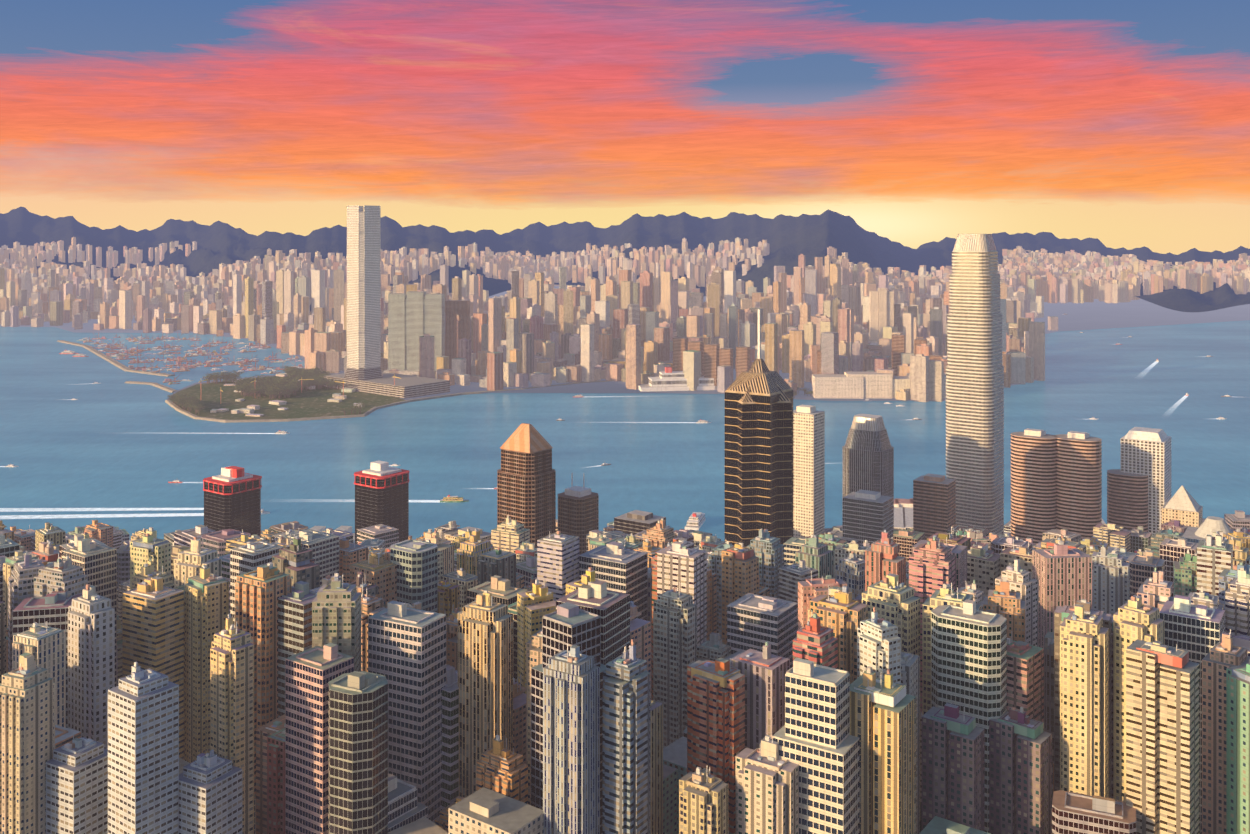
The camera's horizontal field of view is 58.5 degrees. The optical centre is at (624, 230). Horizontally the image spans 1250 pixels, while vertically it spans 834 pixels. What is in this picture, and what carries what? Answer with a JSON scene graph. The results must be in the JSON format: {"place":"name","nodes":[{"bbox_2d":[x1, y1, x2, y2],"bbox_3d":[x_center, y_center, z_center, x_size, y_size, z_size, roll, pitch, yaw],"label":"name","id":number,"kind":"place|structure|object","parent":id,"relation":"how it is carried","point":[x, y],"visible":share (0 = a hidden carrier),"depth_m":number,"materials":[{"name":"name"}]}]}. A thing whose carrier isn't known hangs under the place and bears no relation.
{"place":"outdoors","nodes":[
{"label":"outdoors","id":0,"kind":"place"},
{"bbox_2d":[0,320,1249,540],"bbox_3d":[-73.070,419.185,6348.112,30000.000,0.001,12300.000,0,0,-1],"label":"water","id":1,"kind":"structure","parent":0,"point":[62,444],"depth_m":2280.96,"materials":[{"name":"blue liquid"}]},
{"bbox_2d":[56,340,174,376],"bbox_3d":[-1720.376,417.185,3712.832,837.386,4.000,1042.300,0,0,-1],"label":"breakwater","id":2,"kind":"object","parent":1,"relation":"on","point":[109,359],"visible":0.89,"depth_m":3535.70,"materials":[{"name":"stone"}]},
{"bbox_2d":[125,381,177,392],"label":"breakwater","id":3,"kind":"object","parent":1,"relation":"on","point":[165,388],"visible":0.9,"depth_m":3006.85,"materials":[{"name":"stone"}]},
{"bbox_2d":[165,380,612,422],"bbox_3d":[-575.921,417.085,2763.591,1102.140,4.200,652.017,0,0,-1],"label":"seawall","id":4,"kind":"object","parent":1,"relation":"on","point":[193,416],"visible":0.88,"depth_m":2557.35,"materials":[{"name":"stone"}]},
{"bbox_2d":[168,376,404,419],"bbox_3d":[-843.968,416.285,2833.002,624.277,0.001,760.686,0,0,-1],"label":"park land","id":5,"kind":"structure","parent":4,"relation":"on","point":[308,403],"depth_m":2699.51,"materials":[{"name":"green plant"}]},
{"bbox_2d":[229,379,246,385],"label":"tree","id":6,"kind":"object","parent":5,"relation":"on","point":[239,381],"visible":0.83,"depth_m":2885.92,"materials":[{"name":"green plant"}]},
{"bbox_2d":[242,382,261,395],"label":"tree","id":7,"kind":"object","parent":5,"relation":"on","point":[252,384],"visible":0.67,"depth_m":2806.39,"materials":[{"name":"green plant"}]},
{"bbox_2d":[249,386,266,398],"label":"tree","id":8,"kind":"object","parent":5,"relation":"on","point":[257,389],"visible":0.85,"depth_m":2760.44,"materials":[{"name":"green plant"}]},
{"bbox_2d":[267,390,278,398],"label":"tree","id":9,"kind":"object","parent":5,"relation":"on","point":[271,393],"visible":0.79,"depth_m":2749.69,"materials":[{"name":"green plant"}]},
{"bbox_2d":[285,379,303,391],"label":"tree","id":10,"kind":"object","parent":5,"relation":"on","point":[294,382],"visible":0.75,"depth_m":2877.22,"materials":[{"name":"green plant"}]},
{"bbox_2d":[198,373,398,416],"bbox_3d":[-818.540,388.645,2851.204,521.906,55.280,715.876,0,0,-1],"label":"low buildings","id":11,"kind":"structure","parent":5,"relation":"on","point":[338,397],"depth_m":2684.52,"materials":[{"name":"white concrete"}]},
{"bbox_2d":[318,378,333,388],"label":"tree","id":12,"kind":"object","parent":5,"relation":"on","point":[324,380],"visible":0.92,"depth_m":2924.19,"materials":[{"name":"green plant"}]},
{"bbox_2d":[351,402,368,413],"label":"tree","id":13,"kind":"object","parent":5,"relation":"on","point":[360,408],"visible":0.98,"depth_m":2534.84,"materials":[{"name":"green plant"}]},
{"bbox_2d":[0,356,1199,519],"bbox_3d":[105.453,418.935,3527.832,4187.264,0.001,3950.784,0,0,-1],"label":"boat wakes","id":14,"kind":"object","parent":1,"relation":"on","point":[149,509],"visible":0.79,"depth_m":1675.21,"materials":[{"name":"white liquid"}]},
{"bbox_2d":[5,313,1231,529],"bbox_3d":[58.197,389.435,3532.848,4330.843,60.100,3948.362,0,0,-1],"label":"boats","id":15,"kind":"object","parent":1,"relation":"on","point":[667,379],"visible":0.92,"depth_m":3428.01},
{"bbox_2d":[310,498,1105,542],"bbox_3d":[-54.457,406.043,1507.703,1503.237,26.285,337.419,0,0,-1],"label":"piers","id":16,"kind":"structure","parent":1,"relation":"on","point":[903,514],"depth_m":1581.23,"materials":[{"name":"grey concrete"}]},
{"bbox_2d":[0,207,1249,311],"bbox_3d":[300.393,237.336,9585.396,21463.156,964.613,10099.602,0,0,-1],"label":"mountains","id":17,"kind":"structure","parent":0,"point":[789,239],"depth_m":9293.28,"materials":[{"name":"stone"}]},
{"bbox_2d":[0,286,1249,415],"bbox_3d":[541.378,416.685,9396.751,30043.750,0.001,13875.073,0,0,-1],"label":"far shore land","id":18,"kind":"structure","parent":0,"point":[1096,314],"depth_m":4994.81,"materials":[{"name":"grey concrete"}]},
{"bbox_2d":[0,237,1249,401],"bbox_3d":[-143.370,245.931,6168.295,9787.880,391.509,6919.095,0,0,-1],"label":"distant city buildings","id":19,"kind":"structure","parent":18,"relation":"on","point":[535,327],"depth_m":4411.74,"materials":[{"name":"beige concrete"}]},
{"bbox_2d":[0,0,1249,254],"label":"sky","id":20,"kind":"structure","parent":0,"point":[1117,123],"materials":[{"name":"orange"}]},
{"bbox_2d":[920,789,1201,833],"bbox_3d":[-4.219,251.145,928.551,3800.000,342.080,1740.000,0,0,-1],"label":"ground","id":21,"kind":"structure","parent":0,"point":[921,814],"depth_m":552.83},
{"bbox_2d":[0,510,1249,833],"bbox_3d":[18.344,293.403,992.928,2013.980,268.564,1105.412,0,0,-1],"label":"foreground high-rise buildings","id":22,"kind":"structure","parent":21,"relation":"on","point":[660,676],"depth_m":505.68,"materials":[{"name":"beige concrete"}]},
{"bbox_2d":[203,205,1233,554],"bbox_3d":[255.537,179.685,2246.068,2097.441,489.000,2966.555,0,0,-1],"label":"skyscrapers","id":23,"kind":"structure","parent":21,"relation":"on","point":[773,463],"depth_m":1249.35,"materials":[{"name":"beige concrete"}]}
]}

